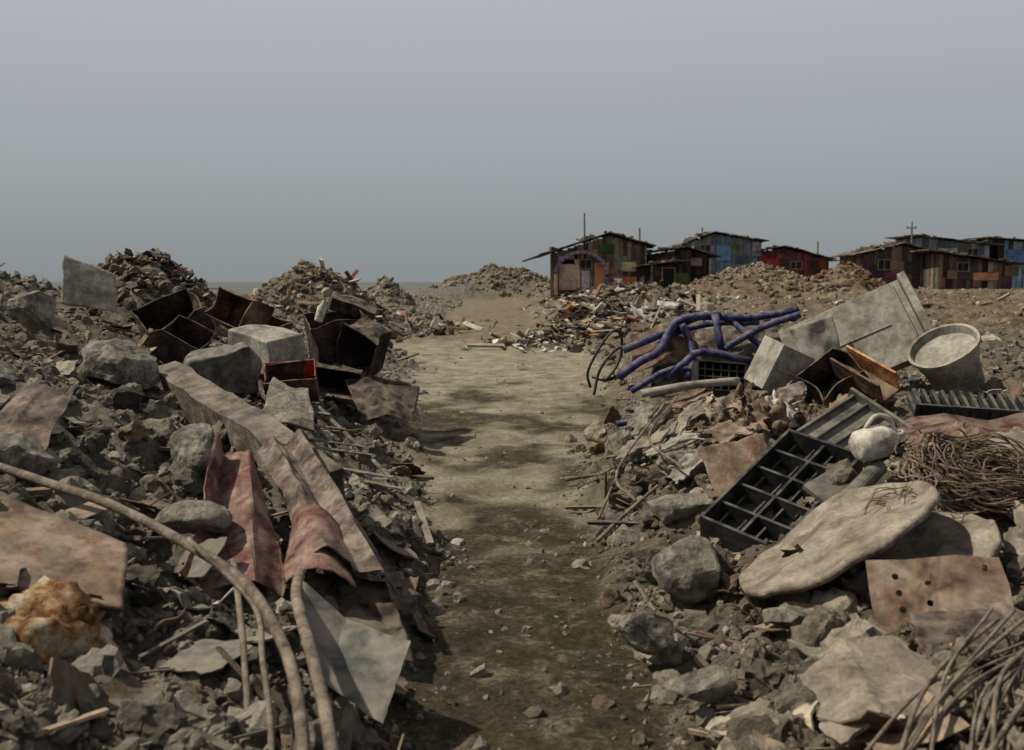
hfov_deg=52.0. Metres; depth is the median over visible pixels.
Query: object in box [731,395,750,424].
crumpled plastic sheet
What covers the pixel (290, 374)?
red bin
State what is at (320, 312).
white bottle
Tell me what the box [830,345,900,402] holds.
orange steel channel
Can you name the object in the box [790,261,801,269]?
window
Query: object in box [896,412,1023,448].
dark red sheet
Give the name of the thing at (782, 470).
black plastic crate
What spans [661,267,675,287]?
door
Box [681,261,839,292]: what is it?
mound rubble
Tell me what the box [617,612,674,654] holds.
concrete chunk
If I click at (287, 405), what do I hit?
grey board
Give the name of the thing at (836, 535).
round fibre board
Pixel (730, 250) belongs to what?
blue shack
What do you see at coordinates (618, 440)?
concrete chunk
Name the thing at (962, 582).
rusty perforated plate
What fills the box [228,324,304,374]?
concrete block
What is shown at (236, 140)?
sky
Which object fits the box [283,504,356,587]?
rolled flap
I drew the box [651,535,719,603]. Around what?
concrete chunk
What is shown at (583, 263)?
window
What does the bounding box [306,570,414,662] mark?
dark torn sheet
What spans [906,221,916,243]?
utility pole
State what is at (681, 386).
drain pipe
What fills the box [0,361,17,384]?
boulder
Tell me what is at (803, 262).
red shack
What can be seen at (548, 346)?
scrap heap
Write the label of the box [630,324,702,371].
rust sheet
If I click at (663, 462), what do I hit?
concrete chunk
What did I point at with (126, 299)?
mound rubble
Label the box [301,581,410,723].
grey green sheet
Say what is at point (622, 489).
broken stick
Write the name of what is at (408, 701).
path pebbles
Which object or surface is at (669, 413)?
broken board
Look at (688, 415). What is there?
broken board
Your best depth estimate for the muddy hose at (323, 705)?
3.67 m
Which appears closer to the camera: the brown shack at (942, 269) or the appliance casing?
the appliance casing
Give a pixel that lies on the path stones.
(560, 690)
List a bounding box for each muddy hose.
[0,462,309,749]
[186,537,274,749]
[290,568,338,749]
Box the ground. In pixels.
[0,258,1023,749]
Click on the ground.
(528, 440)
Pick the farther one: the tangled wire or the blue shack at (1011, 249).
the blue shack at (1011, 249)
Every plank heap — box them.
[276,258,482,336]
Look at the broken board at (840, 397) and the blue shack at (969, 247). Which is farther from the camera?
the blue shack at (969, 247)
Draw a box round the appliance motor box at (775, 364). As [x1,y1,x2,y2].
[744,335,813,401]
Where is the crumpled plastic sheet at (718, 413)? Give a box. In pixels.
[709,393,735,426]
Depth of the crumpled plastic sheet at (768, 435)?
8.06 m
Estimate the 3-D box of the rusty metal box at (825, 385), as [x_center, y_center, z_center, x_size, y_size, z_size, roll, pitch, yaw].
[2.712,0.081,8.840,0.464,0.383,0.440,-35,37,-1]
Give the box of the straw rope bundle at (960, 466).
[894,428,1023,520]
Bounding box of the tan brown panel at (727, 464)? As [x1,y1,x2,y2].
[698,433,766,493]
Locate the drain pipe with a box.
[640,377,739,397]
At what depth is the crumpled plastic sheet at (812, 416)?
8.11 m
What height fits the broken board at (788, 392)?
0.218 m
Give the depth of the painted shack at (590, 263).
65.55 m
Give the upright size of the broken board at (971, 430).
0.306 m
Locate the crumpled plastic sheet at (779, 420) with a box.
[744,393,792,434]
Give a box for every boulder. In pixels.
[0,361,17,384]
[0,432,62,474]
[6,290,55,332]
[81,338,160,388]
[155,500,232,533]
[168,422,214,475]
[183,342,261,394]
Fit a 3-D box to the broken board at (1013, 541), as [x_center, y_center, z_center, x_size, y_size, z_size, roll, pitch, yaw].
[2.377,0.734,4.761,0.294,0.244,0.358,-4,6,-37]
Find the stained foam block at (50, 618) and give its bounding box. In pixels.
[0,575,120,664]
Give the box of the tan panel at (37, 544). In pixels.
[0,491,127,611]
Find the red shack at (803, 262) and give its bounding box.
[753,245,836,276]
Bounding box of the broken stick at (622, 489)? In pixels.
[615,402,665,501]
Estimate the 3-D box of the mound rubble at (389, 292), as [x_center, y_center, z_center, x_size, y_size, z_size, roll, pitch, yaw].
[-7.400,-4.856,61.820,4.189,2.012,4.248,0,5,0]
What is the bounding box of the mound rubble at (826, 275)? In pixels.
[815,261,886,288]
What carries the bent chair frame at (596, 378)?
on the ground
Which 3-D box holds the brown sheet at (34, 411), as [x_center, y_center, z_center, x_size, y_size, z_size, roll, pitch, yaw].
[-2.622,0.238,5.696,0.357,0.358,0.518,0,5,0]
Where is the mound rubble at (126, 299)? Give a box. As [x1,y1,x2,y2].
[46,248,220,326]
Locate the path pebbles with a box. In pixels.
[392,323,681,749]
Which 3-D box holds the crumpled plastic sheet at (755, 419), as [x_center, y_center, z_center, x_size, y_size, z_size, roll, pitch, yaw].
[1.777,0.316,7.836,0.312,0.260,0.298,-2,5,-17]
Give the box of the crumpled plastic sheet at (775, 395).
[772,389,806,428]
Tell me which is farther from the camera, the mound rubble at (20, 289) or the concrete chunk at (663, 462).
the mound rubble at (20, 289)
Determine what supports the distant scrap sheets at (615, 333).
on the ground
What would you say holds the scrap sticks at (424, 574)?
on the ground
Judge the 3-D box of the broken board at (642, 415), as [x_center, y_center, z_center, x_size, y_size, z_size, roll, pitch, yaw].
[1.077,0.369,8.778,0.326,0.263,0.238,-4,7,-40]
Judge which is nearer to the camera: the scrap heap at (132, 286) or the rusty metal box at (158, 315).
the rusty metal box at (158, 315)
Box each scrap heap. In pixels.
[91,247,219,324]
[274,261,524,349]
[455,279,715,352]
[519,287,593,309]
[676,284,939,304]
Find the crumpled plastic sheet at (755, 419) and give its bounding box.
[722,399,770,436]
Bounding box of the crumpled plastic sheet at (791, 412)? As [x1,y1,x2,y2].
[764,396,802,428]
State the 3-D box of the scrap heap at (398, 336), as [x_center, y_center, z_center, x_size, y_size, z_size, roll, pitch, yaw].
[-4.382,-2.654,36.715,9.794,2.638,22.008,0,5,0]
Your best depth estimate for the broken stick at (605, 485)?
7.59 m
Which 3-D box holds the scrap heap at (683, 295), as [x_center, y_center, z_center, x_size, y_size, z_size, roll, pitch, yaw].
[10.064,-2.497,33.751,11.178,0.826,7.559,-1,5,-8]
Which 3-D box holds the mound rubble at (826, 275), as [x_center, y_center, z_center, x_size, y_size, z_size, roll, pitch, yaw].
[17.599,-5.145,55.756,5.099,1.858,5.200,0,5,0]
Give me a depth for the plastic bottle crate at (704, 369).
9.40 m
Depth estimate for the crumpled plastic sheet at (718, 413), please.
8.17 m
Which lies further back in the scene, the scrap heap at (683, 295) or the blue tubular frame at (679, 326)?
the scrap heap at (683, 295)
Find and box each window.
[579,259,591,268]
[700,244,710,251]
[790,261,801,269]
[877,259,891,269]
[956,262,969,271]
[967,248,978,255]
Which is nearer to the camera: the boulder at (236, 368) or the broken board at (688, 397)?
the broken board at (688, 397)
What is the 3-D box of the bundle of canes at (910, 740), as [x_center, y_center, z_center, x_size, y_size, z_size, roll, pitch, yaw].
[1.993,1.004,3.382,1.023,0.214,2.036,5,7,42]
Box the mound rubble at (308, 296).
[247,259,390,327]
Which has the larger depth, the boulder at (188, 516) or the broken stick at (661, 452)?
the broken stick at (661, 452)
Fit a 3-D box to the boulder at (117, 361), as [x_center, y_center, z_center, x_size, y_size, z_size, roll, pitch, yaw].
[-3.005,-0.086,7.976,0.447,0.386,0.497,2,5,21]
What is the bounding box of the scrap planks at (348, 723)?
[0,263,1023,749]
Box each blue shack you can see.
[671,231,769,274]
[885,233,1003,255]
[958,236,1023,288]
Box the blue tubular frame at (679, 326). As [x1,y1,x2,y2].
[616,306,800,393]
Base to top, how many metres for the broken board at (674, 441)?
0.142 m
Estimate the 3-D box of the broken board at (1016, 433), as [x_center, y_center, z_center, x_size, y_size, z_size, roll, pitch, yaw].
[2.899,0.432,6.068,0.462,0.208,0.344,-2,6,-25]
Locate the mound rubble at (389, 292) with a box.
[364,276,418,306]
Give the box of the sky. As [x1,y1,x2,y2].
[0,0,1023,281]
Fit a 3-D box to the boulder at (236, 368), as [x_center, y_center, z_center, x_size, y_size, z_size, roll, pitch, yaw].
[-2.620,-0.054,9.534,0.696,0.467,0.434,-14,23,-14]
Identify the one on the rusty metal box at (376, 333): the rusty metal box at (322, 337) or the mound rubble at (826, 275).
the rusty metal box at (322, 337)
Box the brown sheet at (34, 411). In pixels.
[0,382,71,450]
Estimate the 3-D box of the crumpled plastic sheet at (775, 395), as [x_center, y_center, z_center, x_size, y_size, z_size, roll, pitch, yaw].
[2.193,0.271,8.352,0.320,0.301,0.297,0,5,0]
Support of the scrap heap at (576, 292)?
on the ground
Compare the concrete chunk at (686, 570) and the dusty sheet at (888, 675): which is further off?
the concrete chunk at (686, 570)
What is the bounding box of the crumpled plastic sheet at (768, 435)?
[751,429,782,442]
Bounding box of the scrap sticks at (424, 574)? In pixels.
[0,288,1023,749]
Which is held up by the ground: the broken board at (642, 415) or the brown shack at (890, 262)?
the brown shack at (890, 262)
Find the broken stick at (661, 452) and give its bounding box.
[648,396,683,468]
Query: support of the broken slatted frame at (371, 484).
on the ground
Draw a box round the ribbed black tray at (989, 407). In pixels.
[907,388,1023,419]
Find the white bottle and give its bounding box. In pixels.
[314,300,326,322]
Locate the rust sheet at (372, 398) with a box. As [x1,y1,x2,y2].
[345,377,417,423]
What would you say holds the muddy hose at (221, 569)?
on the rubble stones at (146, 708)
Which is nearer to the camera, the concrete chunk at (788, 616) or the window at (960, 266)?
the concrete chunk at (788, 616)
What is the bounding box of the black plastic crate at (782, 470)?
[700,428,862,552]
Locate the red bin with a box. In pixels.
[263,359,319,401]
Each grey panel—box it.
[788,315,840,361]
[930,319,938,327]
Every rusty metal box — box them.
[130,288,214,347]
[151,315,214,363]
[205,286,274,328]
[233,315,293,329]
[303,310,371,366]
[304,359,362,396]
[328,292,376,318]
[336,314,391,376]
[796,347,870,407]
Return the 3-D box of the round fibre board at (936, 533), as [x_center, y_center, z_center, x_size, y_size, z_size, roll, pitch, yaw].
[1.863,0.826,4.846,0.708,0.352,0.764,0,5,0]
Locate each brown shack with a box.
[829,241,933,288]
[908,249,1023,289]
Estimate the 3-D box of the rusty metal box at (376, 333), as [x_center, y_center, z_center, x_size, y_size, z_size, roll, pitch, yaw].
[-1.655,-0.283,11.723,0.542,0.652,0.493,28,33,16]
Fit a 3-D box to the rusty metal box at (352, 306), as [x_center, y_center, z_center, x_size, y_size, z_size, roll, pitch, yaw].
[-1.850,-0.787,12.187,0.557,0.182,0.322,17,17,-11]
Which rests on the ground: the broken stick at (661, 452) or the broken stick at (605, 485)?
the broken stick at (661, 452)
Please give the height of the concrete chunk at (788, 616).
0.100 m
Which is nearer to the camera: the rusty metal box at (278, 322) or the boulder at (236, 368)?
the boulder at (236, 368)
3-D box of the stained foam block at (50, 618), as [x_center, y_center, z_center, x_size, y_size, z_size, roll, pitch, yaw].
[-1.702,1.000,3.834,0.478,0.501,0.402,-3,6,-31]
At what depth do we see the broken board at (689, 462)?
7.26 m
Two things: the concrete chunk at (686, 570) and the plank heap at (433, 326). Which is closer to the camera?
the concrete chunk at (686, 570)
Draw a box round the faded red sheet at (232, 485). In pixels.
[179,432,284,596]
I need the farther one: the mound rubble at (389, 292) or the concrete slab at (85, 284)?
the mound rubble at (389, 292)
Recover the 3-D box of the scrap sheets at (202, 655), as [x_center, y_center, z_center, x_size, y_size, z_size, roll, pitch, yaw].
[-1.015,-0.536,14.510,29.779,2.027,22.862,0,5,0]
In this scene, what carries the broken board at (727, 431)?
on the ground
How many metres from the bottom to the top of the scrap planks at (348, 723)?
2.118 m
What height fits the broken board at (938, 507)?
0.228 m
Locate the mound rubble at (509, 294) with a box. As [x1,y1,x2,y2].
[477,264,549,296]
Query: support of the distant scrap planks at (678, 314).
on the ground
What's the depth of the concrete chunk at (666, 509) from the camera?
6.55 m
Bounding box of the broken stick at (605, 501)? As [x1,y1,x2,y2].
[597,462,623,519]
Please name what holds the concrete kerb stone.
on the ground
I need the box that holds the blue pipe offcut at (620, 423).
[616,419,627,426]
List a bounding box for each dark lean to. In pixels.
[646,244,721,283]
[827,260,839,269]
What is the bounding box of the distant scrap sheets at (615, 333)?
[259,267,998,347]
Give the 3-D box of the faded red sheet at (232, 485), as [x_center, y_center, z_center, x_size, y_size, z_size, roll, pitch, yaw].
[-1.314,0.670,5.234,0.485,0.687,0.913,0,5,0]
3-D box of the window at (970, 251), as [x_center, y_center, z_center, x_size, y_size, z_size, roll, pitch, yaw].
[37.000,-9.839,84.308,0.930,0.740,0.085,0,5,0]
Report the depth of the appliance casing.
9.36 m
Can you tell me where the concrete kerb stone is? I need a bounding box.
[157,361,348,506]
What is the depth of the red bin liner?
9.57 m
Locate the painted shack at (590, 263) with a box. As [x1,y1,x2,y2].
[522,231,655,298]
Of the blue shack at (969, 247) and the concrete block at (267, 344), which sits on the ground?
the blue shack at (969, 247)
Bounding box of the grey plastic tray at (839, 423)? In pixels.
[766,387,912,467]
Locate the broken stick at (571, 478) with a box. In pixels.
[564,472,603,480]
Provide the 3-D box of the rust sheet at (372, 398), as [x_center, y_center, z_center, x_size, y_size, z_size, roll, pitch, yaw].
[-1.387,0.255,10.683,0.446,0.445,0.863,-4,7,-40]
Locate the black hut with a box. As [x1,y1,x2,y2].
[632,258,692,287]
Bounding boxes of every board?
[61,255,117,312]
[262,377,314,431]
[607,428,675,459]
[624,402,656,436]
[639,404,675,439]
[643,433,705,456]
[663,399,712,443]
[665,388,713,410]
[668,453,702,484]
[683,393,725,425]
[698,420,753,442]
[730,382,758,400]
[739,480,940,598]
[769,380,806,403]
[802,469,849,503]
[828,394,847,408]
[842,511,1001,598]
[928,421,979,445]
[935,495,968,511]
[982,426,1023,458]
[1001,500,1023,555]
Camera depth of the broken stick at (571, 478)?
9.02 m
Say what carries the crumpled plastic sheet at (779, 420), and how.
on the ground
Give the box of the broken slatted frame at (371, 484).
[260,393,408,494]
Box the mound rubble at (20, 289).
[0,270,51,300]
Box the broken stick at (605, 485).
[604,470,607,498]
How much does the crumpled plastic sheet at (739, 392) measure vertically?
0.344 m
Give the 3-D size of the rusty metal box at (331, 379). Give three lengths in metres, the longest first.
0.732 x 0.454 x 0.306 m
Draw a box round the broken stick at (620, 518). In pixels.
[596,484,658,542]
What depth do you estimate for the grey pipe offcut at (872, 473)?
5.92 m
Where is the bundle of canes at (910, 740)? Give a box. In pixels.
[865,608,1023,749]
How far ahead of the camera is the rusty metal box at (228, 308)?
12.00 m
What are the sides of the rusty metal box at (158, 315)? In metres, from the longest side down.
0.718 x 0.623 x 0.526 m
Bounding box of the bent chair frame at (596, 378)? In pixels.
[586,329,624,394]
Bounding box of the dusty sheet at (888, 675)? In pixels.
[797,635,972,746]
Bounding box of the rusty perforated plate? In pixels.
[866,555,1012,628]
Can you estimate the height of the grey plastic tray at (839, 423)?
0.618 m
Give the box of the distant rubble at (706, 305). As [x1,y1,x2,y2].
[214,269,1023,355]
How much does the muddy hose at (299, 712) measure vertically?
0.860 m
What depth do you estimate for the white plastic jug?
6.01 m
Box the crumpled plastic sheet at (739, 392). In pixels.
[733,382,768,411]
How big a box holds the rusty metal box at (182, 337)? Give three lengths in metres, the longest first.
0.456 x 0.430 x 0.340 m
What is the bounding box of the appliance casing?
[778,271,933,393]
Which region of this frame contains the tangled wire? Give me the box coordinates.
[862,468,939,552]
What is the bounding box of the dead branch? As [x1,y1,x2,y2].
[230,559,250,727]
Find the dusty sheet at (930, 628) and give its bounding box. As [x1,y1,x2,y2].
[908,602,1023,658]
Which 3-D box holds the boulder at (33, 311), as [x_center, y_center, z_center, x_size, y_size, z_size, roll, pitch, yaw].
[-4.102,-0.539,8.984,0.363,0.373,0.300,2,5,19]
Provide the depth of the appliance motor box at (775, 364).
8.98 m
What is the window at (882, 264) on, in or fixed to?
in the brown shack at (890, 262)
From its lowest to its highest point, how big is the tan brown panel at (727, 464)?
0.507 m
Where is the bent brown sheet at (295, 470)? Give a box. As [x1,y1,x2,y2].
[255,429,404,602]
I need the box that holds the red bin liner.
[264,359,317,388]
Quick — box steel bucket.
[907,323,984,397]
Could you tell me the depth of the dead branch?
3.87 m
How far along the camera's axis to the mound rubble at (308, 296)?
33.80 m
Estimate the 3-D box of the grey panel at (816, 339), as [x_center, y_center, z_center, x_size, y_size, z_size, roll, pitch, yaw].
[2.725,-0.189,9.255,0.523,0.680,0.281,-1,5,-9]
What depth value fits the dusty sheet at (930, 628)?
3.95 m
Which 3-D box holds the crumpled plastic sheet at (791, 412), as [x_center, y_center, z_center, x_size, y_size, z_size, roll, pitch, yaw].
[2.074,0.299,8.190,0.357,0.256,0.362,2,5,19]
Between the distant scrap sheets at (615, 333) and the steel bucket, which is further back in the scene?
the distant scrap sheets at (615, 333)
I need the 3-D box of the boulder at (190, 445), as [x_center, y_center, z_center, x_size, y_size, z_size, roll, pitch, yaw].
[-1.912,0.462,6.391,0.317,0.332,0.298,4,6,38]
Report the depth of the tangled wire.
5.04 m
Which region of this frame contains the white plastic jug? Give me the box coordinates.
[848,413,906,461]
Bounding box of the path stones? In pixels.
[402,350,683,749]
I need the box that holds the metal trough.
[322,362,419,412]
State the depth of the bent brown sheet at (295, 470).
5.57 m
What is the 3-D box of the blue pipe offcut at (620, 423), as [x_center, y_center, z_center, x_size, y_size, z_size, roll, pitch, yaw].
[1.010,0.422,9.274,0.187,0.079,0.060,0,5,0]
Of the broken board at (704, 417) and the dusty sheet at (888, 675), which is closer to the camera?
the dusty sheet at (888, 675)
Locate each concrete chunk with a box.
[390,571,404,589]
[607,428,643,461]
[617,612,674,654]
[646,493,713,524]
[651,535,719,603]
[656,448,706,478]
[662,666,737,702]
[762,606,812,626]
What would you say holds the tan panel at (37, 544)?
on the scrap sticks at (424, 574)
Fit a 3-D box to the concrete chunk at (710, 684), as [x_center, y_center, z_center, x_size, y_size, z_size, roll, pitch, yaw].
[0.737,1.183,4.028,0.272,0.125,0.187,-12,9,-19]
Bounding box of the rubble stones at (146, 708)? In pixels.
[0,248,1023,749]
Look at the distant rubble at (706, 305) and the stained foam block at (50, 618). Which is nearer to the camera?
the stained foam block at (50, 618)
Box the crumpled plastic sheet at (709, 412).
[704,408,746,441]
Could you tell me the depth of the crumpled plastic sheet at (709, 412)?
8.08 m
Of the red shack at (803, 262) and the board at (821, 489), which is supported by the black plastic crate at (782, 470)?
the board at (821, 489)
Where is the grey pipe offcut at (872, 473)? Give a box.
[842,460,886,491]
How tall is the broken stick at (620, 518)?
0.285 m
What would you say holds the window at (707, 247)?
in the blue shack at (730, 250)
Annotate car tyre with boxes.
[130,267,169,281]
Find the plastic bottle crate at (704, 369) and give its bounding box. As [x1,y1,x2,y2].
[691,359,746,396]
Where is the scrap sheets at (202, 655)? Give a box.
[0,261,1023,749]
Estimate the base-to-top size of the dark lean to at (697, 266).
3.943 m
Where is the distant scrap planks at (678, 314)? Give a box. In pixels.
[269,269,1010,360]
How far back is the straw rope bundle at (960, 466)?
5.15 m
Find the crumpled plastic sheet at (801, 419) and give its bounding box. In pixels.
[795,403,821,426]
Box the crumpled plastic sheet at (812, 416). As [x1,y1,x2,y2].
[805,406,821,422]
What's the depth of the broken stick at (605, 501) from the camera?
7.41 m

